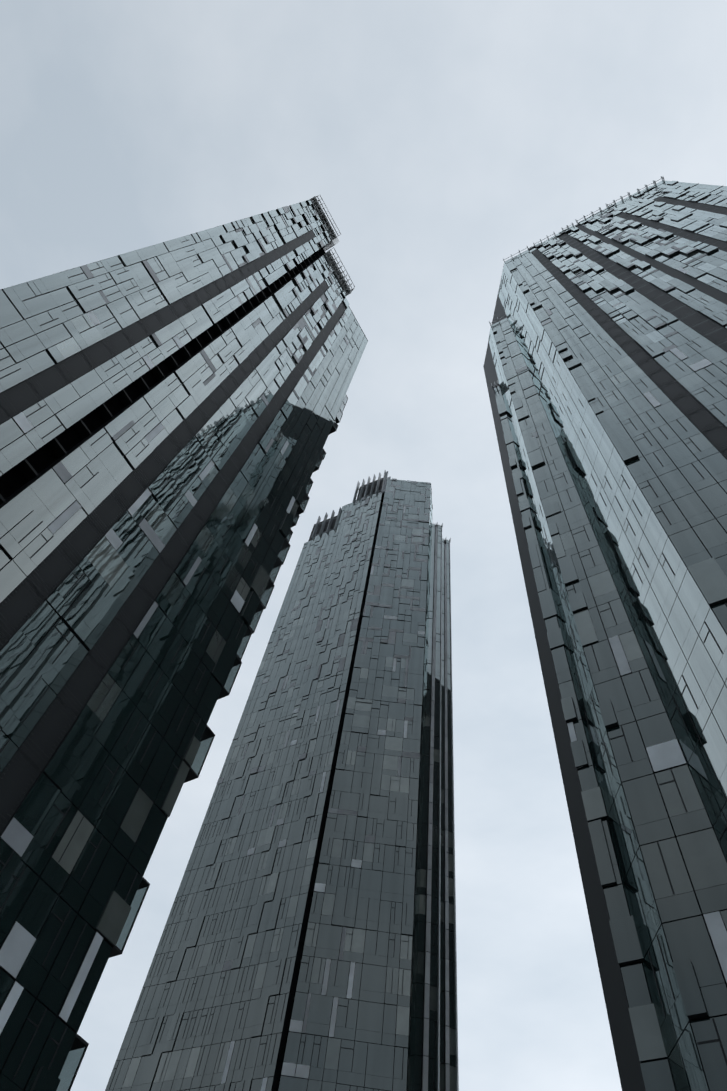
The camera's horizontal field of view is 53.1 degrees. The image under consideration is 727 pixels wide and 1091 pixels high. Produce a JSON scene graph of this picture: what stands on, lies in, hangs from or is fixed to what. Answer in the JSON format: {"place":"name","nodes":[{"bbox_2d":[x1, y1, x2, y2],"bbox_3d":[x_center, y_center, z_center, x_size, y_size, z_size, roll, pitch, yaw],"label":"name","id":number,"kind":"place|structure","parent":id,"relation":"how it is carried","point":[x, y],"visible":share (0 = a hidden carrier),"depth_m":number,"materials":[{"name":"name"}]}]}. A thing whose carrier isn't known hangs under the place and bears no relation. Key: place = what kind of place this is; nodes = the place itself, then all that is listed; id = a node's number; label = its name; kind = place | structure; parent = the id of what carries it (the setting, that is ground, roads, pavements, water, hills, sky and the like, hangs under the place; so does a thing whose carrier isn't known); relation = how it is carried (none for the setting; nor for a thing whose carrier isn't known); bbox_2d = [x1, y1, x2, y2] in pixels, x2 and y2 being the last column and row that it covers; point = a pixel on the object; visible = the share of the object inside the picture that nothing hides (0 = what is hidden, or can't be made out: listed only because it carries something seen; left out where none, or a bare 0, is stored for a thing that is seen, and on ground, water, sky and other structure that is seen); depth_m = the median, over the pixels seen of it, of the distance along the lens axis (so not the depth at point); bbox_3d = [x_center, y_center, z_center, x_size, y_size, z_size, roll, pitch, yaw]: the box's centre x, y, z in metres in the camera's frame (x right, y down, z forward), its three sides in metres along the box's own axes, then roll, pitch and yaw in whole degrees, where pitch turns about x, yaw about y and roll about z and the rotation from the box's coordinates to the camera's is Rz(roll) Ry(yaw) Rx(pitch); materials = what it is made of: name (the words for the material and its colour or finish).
{"place":"outdoors","nodes":[
{"label":"outdoors","id":0,"kind":"place"},
{"bbox_2d":[105,470,458,1090],"bbox_3d":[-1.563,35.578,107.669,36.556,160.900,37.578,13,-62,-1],"label":"tower","id":1,"kind":"structure","parent":0,"point":[307,941],"depth_m":79.10,"materials":[{"name":"grey glass"}]},
{"bbox_2d":[0,0,726,1090],"label":"sky","id":2,"kind":"structure","parent":0,"point":[441,140],"materials":[{"name":"grey"}]},
{"label":"ground","id":3,"kind":"structure","parent":0,"visible":0},
{"bbox_2d":[0,195,367,1090],"bbox_3d":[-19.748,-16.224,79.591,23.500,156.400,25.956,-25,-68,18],"label":"tower","id":4,"kind":"structure","parent":3,"relation":"on","point":[170,413],"depth_m":41.51,"materials":[{"name":"grey glass"}]},
{"bbox_2d":[483,176,726,1090],"bbox_3d":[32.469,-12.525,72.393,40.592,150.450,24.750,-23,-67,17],"label":"tower","id":5,"kind":"structure","parent":3,"relation":"on","point":[605,366],"depth_m":41.88,"materials":[{"name":"grey glass"}]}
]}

